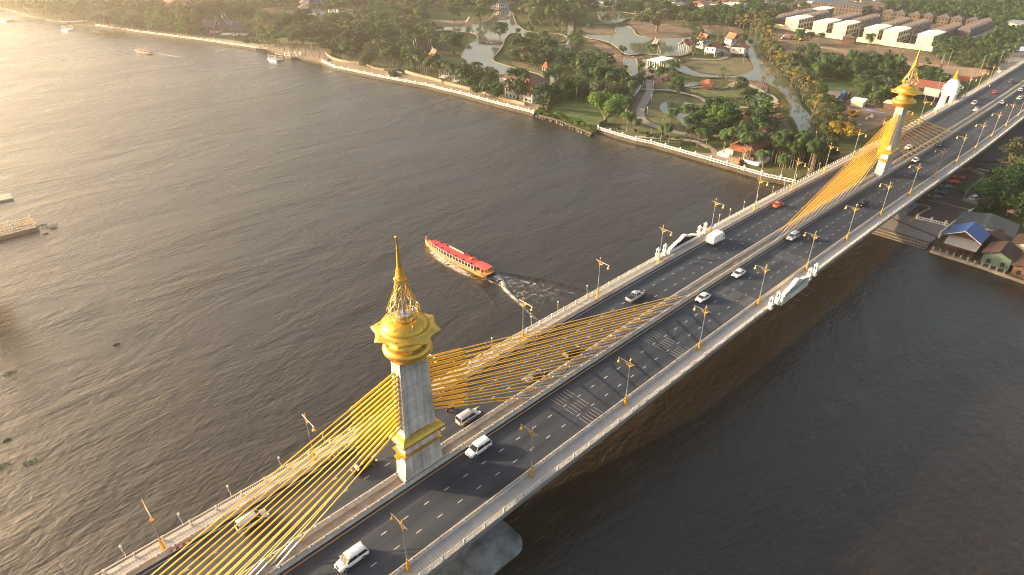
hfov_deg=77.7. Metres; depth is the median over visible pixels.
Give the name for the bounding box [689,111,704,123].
tree
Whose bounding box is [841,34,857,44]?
hut
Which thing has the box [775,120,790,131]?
bare soil
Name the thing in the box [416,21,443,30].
tree
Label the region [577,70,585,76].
palm tree
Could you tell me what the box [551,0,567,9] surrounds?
tree
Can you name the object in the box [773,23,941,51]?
estate wall
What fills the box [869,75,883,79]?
tree
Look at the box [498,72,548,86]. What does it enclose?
restaurant hall
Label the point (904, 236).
embankment step
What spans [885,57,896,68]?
palm tree
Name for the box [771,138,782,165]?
palm tree
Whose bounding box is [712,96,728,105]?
tree
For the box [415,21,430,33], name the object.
tree
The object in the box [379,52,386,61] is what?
palm tree
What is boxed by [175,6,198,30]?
tree
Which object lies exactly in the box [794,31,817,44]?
tree
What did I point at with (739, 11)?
tree
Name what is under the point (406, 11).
tree
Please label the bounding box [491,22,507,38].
tree
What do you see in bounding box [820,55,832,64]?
palm tree
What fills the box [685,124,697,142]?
palm tree
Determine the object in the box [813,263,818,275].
lantern post
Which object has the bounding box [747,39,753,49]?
palm tree
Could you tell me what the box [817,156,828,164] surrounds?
palm tree
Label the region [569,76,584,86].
tree
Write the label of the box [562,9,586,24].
tree
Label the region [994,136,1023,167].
tree
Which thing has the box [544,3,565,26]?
tree
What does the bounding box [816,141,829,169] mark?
palm tree
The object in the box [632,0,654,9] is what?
tree
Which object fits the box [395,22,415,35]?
tree
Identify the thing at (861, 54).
palm tree
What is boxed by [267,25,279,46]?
tree
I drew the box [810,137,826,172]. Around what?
palm tree
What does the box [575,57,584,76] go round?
palm tree
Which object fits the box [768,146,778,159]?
palm tree
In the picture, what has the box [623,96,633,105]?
palm tree
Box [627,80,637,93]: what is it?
palm tree
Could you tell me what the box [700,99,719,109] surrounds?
tree
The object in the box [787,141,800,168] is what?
palm tree
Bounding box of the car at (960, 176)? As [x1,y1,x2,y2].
[953,174,964,179]
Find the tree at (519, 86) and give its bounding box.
[502,67,530,99]
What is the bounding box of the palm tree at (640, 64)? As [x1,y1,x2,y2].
[637,61,645,68]
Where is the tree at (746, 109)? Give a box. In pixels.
[744,104,763,115]
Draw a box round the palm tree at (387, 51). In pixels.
[382,49,390,67]
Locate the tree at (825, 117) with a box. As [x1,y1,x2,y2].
[819,114,836,134]
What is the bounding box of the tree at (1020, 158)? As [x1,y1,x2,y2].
[1007,151,1023,166]
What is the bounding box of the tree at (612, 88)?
[589,80,627,105]
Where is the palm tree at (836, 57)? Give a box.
[831,54,842,60]
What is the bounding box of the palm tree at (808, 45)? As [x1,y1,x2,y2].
[806,43,817,57]
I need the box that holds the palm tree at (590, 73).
[586,71,593,90]
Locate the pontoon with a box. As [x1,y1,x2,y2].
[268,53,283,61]
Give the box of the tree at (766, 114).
[753,107,772,118]
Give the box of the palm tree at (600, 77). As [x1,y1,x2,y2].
[595,74,603,80]
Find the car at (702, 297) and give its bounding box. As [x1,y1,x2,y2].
[695,292,710,302]
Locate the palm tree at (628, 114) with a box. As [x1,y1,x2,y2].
[620,110,636,132]
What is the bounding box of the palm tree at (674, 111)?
[665,107,679,122]
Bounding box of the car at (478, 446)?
[465,435,491,458]
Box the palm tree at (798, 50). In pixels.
[794,47,805,61]
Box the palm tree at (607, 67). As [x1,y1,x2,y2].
[603,65,612,80]
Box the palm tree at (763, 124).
[758,122,768,127]
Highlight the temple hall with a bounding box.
[164,0,196,5]
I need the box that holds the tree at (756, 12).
[747,10,761,16]
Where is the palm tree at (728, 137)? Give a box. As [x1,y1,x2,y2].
[720,133,733,152]
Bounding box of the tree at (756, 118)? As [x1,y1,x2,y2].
[751,116,761,130]
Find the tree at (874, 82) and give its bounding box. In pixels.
[863,79,878,98]
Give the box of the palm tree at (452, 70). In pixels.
[449,68,455,82]
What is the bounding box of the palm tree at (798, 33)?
[794,29,806,45]
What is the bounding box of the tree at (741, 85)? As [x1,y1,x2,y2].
[734,76,749,91]
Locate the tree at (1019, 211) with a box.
[1012,191,1023,226]
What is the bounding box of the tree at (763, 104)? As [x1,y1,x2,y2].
[752,92,776,125]
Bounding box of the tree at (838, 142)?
[828,137,839,154]
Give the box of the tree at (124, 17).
[113,10,145,28]
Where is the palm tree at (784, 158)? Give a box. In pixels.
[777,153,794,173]
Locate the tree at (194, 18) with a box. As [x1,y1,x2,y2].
[188,8,203,34]
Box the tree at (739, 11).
[728,8,744,25]
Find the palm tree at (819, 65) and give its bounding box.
[811,62,826,78]
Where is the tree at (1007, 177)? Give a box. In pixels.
[999,173,1022,206]
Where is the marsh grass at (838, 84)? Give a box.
[792,59,883,100]
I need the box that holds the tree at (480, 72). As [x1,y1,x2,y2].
[477,68,484,81]
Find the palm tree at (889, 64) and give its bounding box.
[884,61,894,67]
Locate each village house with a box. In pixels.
[490,0,508,9]
[592,0,616,6]
[672,1,687,5]
[693,1,708,8]
[717,0,728,4]
[728,0,748,4]
[794,6,806,10]
[807,0,842,7]
[832,0,864,3]
[860,1,891,9]
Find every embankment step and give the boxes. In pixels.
[872,232,926,249]
[874,229,928,247]
[878,227,930,245]
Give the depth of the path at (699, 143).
288.02 m
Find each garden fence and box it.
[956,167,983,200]
[963,198,977,204]
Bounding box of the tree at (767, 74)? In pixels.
[755,61,771,88]
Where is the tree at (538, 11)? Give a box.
[532,6,546,23]
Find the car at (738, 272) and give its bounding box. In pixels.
[731,268,745,278]
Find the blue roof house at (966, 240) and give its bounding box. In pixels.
[944,222,990,258]
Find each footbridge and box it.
[478,39,502,42]
[609,22,627,25]
[619,56,641,58]
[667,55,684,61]
[727,82,735,87]
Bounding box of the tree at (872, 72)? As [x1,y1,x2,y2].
[862,69,878,79]
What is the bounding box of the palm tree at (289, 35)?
[287,33,294,51]
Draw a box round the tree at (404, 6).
[399,3,412,8]
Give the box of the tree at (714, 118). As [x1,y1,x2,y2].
[701,116,721,127]
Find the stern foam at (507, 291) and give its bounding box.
[488,276,517,300]
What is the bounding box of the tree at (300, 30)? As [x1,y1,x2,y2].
[293,21,309,44]
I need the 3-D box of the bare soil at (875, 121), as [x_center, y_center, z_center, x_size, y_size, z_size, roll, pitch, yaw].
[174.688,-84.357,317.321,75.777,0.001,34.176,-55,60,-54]
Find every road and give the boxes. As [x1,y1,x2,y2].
[905,41,1023,126]
[969,158,1014,194]
[973,120,1023,161]
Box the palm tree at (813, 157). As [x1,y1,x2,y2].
[808,144,824,173]
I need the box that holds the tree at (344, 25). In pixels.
[338,20,355,38]
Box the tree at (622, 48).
[619,45,627,53]
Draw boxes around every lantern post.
[655,247,660,259]
[662,244,667,255]
[696,225,701,236]
[702,222,707,233]
[768,296,774,309]
[775,291,781,304]
[807,267,813,280]
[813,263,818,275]
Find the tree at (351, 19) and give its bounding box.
[347,15,361,21]
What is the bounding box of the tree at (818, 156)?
[807,150,827,162]
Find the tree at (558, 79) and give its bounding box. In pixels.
[554,78,569,89]
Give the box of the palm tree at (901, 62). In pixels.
[896,60,906,67]
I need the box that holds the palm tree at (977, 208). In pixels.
[969,204,983,212]
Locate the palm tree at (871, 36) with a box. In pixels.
[864,33,877,51]
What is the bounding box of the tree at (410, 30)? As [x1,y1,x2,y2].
[400,28,413,38]
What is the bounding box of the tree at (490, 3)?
[481,0,498,10]
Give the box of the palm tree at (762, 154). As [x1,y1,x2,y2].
[755,149,771,169]
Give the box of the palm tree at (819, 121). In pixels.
[814,118,823,132]
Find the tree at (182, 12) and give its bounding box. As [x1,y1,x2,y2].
[175,2,189,32]
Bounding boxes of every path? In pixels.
[549,75,554,84]
[564,22,573,53]
[635,136,711,147]
[636,59,706,140]
[641,88,705,101]
[689,83,735,88]
[691,49,728,59]
[748,84,767,97]
[767,94,777,102]
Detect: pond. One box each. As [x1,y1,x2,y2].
[238,9,350,24]
[436,9,565,76]
[584,26,689,55]
[598,11,634,21]
[624,57,636,75]
[660,102,696,125]
[667,29,767,82]
[684,84,697,86]
[737,89,762,102]
[762,60,812,129]
[796,118,814,136]
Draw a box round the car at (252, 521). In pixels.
[234,509,269,533]
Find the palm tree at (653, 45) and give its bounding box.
[649,44,656,62]
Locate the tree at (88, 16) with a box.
[85,12,109,23]
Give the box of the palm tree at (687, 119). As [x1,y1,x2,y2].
[680,116,694,137]
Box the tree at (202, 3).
[196,0,213,17]
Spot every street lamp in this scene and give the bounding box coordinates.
[142,499,165,550]
[303,413,316,461]
[390,513,410,572]
[519,297,532,340]
[520,423,537,477]
[596,257,608,297]
[617,357,634,405]
[657,225,672,262]
[693,305,710,349]
[710,198,723,232]
[753,178,768,209]
[754,265,768,305]
[790,159,805,189]
[803,231,819,269]
[845,205,857,240]
[879,183,890,215]
[908,164,922,195]
[933,149,946,177]
[955,134,966,162]
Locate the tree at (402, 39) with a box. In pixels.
[397,37,408,50]
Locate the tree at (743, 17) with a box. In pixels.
[729,14,753,26]
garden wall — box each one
[324,50,359,64]
[367,64,398,70]
[405,70,441,82]
[444,81,471,90]
[481,91,524,105]
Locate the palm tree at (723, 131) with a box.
[719,128,729,151]
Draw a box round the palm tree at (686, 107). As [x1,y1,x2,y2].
[680,103,695,113]
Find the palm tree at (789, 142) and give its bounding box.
[785,140,796,167]
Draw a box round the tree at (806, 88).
[796,79,813,97]
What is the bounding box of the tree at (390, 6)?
[386,4,398,10]
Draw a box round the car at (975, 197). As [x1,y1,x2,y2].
[967,194,980,200]
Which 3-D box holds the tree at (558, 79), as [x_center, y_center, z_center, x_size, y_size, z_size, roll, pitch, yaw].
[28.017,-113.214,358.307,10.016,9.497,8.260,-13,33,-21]
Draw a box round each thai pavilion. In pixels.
[202,20,220,32]
[217,14,233,34]
[230,23,249,35]
[438,67,448,77]
[451,73,459,82]
[652,38,661,52]
[678,38,694,52]
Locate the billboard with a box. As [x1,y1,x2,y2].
[923,87,940,102]
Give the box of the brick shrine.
[746,155,757,164]
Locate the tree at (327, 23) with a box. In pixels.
[321,14,333,36]
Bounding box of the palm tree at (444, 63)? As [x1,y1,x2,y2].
[441,61,450,77]
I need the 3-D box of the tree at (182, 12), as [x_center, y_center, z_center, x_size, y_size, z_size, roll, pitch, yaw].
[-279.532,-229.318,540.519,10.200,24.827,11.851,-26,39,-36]
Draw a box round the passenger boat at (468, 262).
[425,237,495,279]
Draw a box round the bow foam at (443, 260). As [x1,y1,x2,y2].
[431,249,460,270]
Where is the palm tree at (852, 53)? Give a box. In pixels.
[846,49,858,59]
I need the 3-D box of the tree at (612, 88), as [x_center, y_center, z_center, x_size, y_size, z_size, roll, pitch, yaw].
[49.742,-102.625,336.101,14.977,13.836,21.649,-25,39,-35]
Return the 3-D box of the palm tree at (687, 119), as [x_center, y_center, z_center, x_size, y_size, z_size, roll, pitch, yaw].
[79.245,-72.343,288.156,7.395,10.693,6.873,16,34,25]
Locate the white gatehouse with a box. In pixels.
[647,56,673,69]
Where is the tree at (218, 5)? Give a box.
[207,0,226,22]
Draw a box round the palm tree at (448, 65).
[446,63,454,82]
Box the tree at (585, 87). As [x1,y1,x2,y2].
[580,77,588,97]
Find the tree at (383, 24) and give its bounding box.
[374,19,397,38]
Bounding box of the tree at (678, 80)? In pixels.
[669,75,685,96]
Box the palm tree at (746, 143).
[742,135,748,157]
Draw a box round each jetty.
[0,215,38,239]
[4,18,42,20]
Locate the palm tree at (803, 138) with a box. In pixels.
[794,132,810,167]
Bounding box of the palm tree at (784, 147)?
[777,139,791,166]
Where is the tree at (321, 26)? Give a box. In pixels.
[316,21,329,47]
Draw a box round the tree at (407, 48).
[399,45,415,64]
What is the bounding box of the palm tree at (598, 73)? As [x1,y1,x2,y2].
[593,71,601,80]
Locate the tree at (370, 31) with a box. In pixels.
[363,28,374,47]
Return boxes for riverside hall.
[717,125,772,165]
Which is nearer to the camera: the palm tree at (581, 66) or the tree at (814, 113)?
the tree at (814, 113)
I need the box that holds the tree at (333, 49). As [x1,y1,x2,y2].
[330,43,348,58]
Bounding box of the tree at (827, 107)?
[817,102,835,121]
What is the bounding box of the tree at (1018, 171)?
[1005,162,1023,191]
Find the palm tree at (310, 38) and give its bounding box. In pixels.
[307,37,313,56]
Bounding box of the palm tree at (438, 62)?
[433,59,442,70]
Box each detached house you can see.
[863,7,868,15]
[868,6,883,14]
[882,9,896,19]
[893,10,909,18]
[909,11,923,21]
[921,12,936,22]
[936,13,953,24]
[949,15,965,24]
[965,16,981,24]
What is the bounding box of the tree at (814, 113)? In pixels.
[808,104,825,118]
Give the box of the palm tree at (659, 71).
[655,69,664,81]
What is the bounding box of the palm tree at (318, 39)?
[313,38,321,57]
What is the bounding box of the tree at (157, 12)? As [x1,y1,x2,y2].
[153,5,167,31]
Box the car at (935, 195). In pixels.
[928,193,942,198]
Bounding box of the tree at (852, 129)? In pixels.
[820,120,861,139]
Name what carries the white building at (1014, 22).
on the ground at (846, 146)
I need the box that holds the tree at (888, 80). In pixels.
[881,76,893,83]
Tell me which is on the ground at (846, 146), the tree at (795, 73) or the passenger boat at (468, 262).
the tree at (795, 73)
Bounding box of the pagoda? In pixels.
[298,0,325,15]
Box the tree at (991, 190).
[970,178,1018,208]
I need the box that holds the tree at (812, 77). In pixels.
[798,74,815,90]
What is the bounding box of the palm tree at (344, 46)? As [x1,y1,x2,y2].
[340,43,347,59]
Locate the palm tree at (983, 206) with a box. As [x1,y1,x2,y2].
[978,203,989,210]
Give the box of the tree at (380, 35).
[371,32,387,44]
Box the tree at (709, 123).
[701,119,721,138]
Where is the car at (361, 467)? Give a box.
[349,456,376,475]
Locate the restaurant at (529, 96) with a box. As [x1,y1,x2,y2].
[505,79,548,102]
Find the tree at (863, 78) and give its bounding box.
[857,73,870,88]
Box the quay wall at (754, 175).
[0,7,1010,274]
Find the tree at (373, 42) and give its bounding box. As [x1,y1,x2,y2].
[363,37,393,56]
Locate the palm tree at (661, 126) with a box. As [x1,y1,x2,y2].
[657,123,667,141]
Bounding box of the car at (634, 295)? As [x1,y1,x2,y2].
[625,290,643,302]
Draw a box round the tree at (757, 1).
[751,0,764,9]
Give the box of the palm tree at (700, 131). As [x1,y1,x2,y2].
[694,127,703,146]
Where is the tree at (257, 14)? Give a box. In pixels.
[255,11,270,16]
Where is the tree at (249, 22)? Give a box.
[242,17,271,27]
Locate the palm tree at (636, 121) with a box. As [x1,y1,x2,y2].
[632,118,641,135]
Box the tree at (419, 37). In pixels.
[407,34,423,43]
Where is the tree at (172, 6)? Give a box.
[166,2,183,11]
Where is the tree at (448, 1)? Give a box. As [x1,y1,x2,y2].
[441,0,455,3]
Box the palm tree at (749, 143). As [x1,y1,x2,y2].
[740,137,750,161]
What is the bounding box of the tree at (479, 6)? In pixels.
[475,1,486,21]
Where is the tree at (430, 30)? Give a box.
[422,26,434,39]
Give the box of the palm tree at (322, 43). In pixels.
[318,42,326,58]
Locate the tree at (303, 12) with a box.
[292,8,312,23]
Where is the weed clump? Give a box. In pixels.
[23,458,38,465]
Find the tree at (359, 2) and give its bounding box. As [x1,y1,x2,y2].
[353,0,367,7]
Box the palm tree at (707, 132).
[702,128,713,146]
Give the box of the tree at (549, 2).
[536,0,551,16]
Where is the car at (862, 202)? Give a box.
[857,199,868,206]
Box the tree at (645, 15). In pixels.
[631,6,680,32]
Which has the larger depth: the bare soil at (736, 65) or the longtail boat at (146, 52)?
the longtail boat at (146, 52)
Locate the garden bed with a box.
[960,178,979,191]
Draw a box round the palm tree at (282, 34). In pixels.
[278,32,284,50]
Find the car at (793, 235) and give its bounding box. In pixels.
[786,230,799,240]
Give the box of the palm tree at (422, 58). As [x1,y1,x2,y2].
[416,55,425,70]
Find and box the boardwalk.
[929,246,1023,283]
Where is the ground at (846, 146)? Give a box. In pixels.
[0,0,1023,271]
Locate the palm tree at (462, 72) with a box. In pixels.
[459,70,465,84]
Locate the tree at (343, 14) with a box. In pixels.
[327,11,346,22]
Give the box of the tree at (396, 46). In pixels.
[372,41,405,58]
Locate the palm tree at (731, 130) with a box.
[726,126,741,154]
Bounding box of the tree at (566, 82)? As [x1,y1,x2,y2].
[559,79,573,92]
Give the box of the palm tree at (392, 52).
[388,49,394,66]
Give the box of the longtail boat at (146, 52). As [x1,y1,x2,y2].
[135,49,152,53]
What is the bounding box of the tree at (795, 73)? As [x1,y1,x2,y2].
[786,67,798,83]
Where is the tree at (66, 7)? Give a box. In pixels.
[62,0,82,18]
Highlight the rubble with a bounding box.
[535,115,590,136]
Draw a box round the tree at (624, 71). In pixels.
[617,65,627,75]
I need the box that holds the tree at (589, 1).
[570,0,595,8]
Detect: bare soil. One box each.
[258,6,297,17]
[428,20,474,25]
[582,26,614,33]
[587,39,622,67]
[629,21,693,36]
[631,92,644,111]
[638,56,673,83]
[686,56,751,74]
[699,24,743,35]
[726,78,767,91]
[770,32,989,78]
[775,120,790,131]
[837,99,894,137]
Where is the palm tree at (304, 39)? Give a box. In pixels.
[299,38,306,54]
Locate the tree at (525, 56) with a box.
[520,45,536,66]
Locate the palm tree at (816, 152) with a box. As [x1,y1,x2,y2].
[807,147,820,173]
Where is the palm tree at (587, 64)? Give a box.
[582,60,590,67]
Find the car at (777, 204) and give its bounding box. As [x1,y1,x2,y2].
[772,201,783,207]
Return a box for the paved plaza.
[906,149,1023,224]
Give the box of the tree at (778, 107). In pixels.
[768,101,789,130]
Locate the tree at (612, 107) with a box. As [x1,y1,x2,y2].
[587,91,626,119]
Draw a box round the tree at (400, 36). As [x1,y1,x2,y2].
[387,34,410,41]
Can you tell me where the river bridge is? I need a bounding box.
[95,59,1023,574]
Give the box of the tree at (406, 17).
[396,14,420,23]
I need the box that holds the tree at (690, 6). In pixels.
[683,2,698,11]
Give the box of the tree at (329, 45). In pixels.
[320,40,339,53]
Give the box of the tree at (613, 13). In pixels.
[608,7,616,21]
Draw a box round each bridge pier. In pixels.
[433,519,521,574]
[897,202,917,215]
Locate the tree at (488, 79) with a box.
[480,75,492,84]
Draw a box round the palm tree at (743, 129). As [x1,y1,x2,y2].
[734,125,748,138]
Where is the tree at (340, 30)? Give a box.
[336,20,353,34]
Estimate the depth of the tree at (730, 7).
582.89 m
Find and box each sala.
[541,61,550,70]
[700,79,716,89]
[738,116,751,125]
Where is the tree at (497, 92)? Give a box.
[490,82,504,99]
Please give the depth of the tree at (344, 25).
485.39 m
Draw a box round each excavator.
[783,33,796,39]
[842,107,858,117]
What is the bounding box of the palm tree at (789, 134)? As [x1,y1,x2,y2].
[780,129,795,164]
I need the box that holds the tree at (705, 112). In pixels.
[696,108,715,121]
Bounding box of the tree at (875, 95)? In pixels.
[869,87,883,104]
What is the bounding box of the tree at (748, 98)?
[739,88,762,110]
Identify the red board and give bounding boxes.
[959,75,969,81]
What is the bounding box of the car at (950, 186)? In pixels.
[940,184,954,188]
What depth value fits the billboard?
339.42 m
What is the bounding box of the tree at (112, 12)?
[102,7,138,27]
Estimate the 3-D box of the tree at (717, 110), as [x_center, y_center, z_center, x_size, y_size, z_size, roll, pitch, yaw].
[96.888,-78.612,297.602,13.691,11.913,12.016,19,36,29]
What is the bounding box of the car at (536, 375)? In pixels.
[524,370,544,383]
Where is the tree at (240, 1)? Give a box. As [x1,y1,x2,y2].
[231,0,248,4]
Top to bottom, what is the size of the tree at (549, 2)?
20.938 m
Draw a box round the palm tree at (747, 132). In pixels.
[740,131,753,162]
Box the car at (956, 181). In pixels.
[946,179,960,183]
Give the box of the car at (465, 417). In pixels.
[455,408,480,426]
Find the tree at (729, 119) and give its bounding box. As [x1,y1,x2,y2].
[714,114,735,128]
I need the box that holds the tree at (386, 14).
[368,12,394,21]
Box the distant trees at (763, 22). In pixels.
[0,0,1023,136]
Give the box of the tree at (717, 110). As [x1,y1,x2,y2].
[705,105,727,125]
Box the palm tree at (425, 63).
[423,60,429,70]
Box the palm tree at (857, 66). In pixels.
[851,61,862,75]
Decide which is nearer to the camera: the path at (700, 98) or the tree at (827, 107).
the tree at (827, 107)
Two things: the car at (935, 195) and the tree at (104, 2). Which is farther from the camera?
the tree at (104, 2)
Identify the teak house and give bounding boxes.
[413,39,431,55]
[429,47,440,61]
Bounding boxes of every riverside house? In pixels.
[954,211,1019,241]
[980,241,1022,270]
[981,228,1011,247]
[1009,252,1023,279]
[1012,234,1023,252]
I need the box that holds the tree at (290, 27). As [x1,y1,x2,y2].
[287,21,301,30]
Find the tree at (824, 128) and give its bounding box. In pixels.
[819,122,836,136]
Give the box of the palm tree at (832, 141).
[824,138,834,158]
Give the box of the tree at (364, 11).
[360,8,371,19]
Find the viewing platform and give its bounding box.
[284,51,300,58]
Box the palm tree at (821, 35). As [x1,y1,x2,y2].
[817,32,825,44]
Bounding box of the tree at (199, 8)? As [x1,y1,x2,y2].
[183,3,207,28]
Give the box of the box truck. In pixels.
[706,229,724,245]
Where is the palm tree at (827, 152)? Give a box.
[823,147,832,166]
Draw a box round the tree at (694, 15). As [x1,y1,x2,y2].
[682,13,700,23]
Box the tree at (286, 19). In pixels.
[277,14,293,25]
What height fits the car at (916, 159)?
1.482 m
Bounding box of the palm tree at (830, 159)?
[825,157,834,164]
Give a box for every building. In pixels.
[811,0,867,14]
[907,78,949,102]
[1008,20,1023,26]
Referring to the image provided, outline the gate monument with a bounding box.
[934,70,961,109]
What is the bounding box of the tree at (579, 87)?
[571,78,584,92]
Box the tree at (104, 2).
[97,0,115,7]
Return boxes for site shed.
[826,90,841,102]
[850,97,867,106]
[883,99,895,110]
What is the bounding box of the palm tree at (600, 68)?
[594,66,603,72]
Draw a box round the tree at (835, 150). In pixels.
[828,142,840,156]
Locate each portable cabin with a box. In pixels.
[840,90,846,98]
[845,91,850,99]
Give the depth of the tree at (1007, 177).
219.62 m
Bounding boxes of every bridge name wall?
[667,233,697,253]
[779,275,814,305]
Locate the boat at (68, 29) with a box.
[61,25,74,30]
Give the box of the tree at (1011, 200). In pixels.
[997,186,1023,215]
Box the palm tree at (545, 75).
[543,72,549,83]
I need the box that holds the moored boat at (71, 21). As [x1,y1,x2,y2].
[57,21,87,22]
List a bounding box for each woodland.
[882,0,1023,17]
[991,11,1023,41]
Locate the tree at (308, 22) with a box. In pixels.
[304,20,312,36]
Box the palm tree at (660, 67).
[657,66,665,84]
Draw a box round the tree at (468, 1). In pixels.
[456,0,470,10]
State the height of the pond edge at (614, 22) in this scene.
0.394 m
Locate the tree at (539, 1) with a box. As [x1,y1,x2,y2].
[530,0,547,14]
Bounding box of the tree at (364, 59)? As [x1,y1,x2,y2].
[358,49,377,66]
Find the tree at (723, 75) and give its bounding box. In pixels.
[718,67,733,86]
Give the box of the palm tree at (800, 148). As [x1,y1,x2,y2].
[791,144,803,168]
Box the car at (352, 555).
[334,541,368,572]
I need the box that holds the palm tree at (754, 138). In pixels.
[746,133,759,160]
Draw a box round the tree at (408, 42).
[403,40,413,52]
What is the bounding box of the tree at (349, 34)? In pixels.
[341,28,368,53]
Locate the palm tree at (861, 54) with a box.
[858,52,868,57]
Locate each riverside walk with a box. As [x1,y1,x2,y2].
[99,24,274,48]
[327,59,549,112]
[601,128,794,182]
[691,144,733,163]
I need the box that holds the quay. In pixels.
[881,215,945,241]
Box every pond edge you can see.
[435,9,566,76]
[583,25,693,55]
[597,11,634,22]
[623,56,637,75]
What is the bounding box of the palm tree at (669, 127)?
[663,123,674,142]
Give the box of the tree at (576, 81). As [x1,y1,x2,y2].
[572,74,580,91]
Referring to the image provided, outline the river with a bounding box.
[0,9,1023,574]
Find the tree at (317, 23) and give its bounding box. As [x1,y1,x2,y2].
[311,19,329,38]
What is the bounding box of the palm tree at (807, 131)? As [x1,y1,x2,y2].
[798,129,814,161]
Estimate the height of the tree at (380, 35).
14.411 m
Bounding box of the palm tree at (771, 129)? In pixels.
[765,126,775,133]
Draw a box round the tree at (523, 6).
[518,3,537,15]
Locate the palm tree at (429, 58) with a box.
[426,57,433,76]
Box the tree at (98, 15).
[89,12,118,27]
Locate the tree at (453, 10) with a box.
[444,1,466,22]
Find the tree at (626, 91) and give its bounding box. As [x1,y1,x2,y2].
[617,88,629,97]
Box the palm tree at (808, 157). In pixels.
[803,149,810,160]
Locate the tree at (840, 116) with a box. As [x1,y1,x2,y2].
[826,109,843,135]
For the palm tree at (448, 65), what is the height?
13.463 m
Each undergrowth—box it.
[535,106,591,128]
[538,90,592,108]
[794,54,905,96]
[936,53,994,67]
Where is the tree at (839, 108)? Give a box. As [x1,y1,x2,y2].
[827,103,846,118]
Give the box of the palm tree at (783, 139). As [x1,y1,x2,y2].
[773,135,788,165]
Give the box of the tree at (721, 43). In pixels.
[706,41,728,48]
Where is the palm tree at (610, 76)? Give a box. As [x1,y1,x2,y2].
[605,73,615,82]
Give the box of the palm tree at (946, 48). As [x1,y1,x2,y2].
[939,44,954,62]
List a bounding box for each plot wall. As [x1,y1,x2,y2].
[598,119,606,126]
[625,85,640,110]
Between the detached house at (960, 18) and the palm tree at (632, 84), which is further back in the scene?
the detached house at (960, 18)
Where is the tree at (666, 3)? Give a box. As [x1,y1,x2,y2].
[656,0,671,8]
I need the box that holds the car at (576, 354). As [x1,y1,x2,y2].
[562,346,582,359]
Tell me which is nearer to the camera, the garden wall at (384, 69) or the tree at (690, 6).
the garden wall at (384, 69)
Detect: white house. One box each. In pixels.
[696,33,711,48]
[703,41,722,56]
[724,32,739,47]
[729,38,750,56]
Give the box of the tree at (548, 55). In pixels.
[540,50,554,68]
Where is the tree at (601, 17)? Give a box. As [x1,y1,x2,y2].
[596,7,607,21]
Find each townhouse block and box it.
[775,8,814,24]
[785,10,830,27]
[812,12,863,32]
[832,13,882,34]
[862,17,912,39]
[881,19,935,41]
[915,22,963,45]
[955,18,993,39]
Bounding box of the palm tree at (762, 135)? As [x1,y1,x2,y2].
[756,132,765,144]
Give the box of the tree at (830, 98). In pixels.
[819,93,836,103]
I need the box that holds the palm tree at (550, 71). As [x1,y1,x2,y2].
[546,68,553,74]
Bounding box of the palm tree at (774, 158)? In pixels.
[772,150,786,160]
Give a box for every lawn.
[259,35,321,44]
[333,51,401,66]
[401,57,463,69]
[512,61,541,73]
[543,94,616,128]
[552,44,565,64]
[578,47,598,59]
[615,121,695,142]
[646,93,744,131]
[655,80,744,99]
[741,162,808,178]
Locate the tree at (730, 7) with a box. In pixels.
[719,6,735,15]
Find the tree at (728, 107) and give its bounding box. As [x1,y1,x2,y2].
[719,103,743,127]
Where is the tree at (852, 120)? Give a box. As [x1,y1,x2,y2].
[835,115,856,134]
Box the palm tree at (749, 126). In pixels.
[739,120,755,130]
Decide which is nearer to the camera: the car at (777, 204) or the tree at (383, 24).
the car at (777, 204)
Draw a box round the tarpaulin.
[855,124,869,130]
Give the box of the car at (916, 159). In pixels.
[911,157,919,162]
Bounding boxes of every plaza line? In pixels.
[910,204,930,220]
[929,200,969,209]
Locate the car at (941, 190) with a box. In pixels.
[935,188,947,193]
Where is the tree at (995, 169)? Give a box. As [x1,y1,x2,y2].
[983,165,1013,181]
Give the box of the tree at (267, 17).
[262,15,281,21]
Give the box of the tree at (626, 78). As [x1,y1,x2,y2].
[620,72,629,83]
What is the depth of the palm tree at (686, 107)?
303.61 m
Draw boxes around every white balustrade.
[95,23,267,48]
[321,59,532,112]
[597,125,794,182]
[915,213,948,225]
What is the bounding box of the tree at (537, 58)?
[529,52,545,69]
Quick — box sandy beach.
[262,44,331,62]
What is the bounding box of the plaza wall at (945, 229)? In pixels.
[938,208,974,237]
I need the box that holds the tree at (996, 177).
[988,174,1007,184]
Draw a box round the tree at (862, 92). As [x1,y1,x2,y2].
[854,83,872,97]
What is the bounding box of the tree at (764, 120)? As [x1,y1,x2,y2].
[749,114,770,129]
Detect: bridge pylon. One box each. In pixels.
[151,236,689,574]
[771,44,951,239]
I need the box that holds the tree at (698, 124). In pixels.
[691,121,705,137]
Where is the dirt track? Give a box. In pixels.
[778,40,986,76]
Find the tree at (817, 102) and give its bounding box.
[805,94,821,116]
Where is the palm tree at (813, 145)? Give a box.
[805,141,822,175]
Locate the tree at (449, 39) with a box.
[439,31,463,55]
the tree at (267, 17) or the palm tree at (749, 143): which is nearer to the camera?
the palm tree at (749, 143)
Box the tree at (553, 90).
[530,82,561,109]
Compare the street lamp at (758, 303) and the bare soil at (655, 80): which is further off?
the bare soil at (655, 80)
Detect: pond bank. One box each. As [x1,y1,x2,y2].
[658,101,697,126]
[665,30,767,83]
[768,61,813,132]
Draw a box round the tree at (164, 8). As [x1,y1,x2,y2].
[150,6,173,23]
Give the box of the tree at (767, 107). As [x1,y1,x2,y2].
[756,101,775,115]
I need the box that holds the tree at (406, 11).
[399,8,413,14]
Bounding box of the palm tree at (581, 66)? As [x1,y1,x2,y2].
[576,63,584,76]
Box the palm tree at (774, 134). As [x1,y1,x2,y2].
[769,132,780,163]
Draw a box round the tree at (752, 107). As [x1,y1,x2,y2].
[744,99,758,116]
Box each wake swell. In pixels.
[451,269,498,305]
[497,270,594,293]

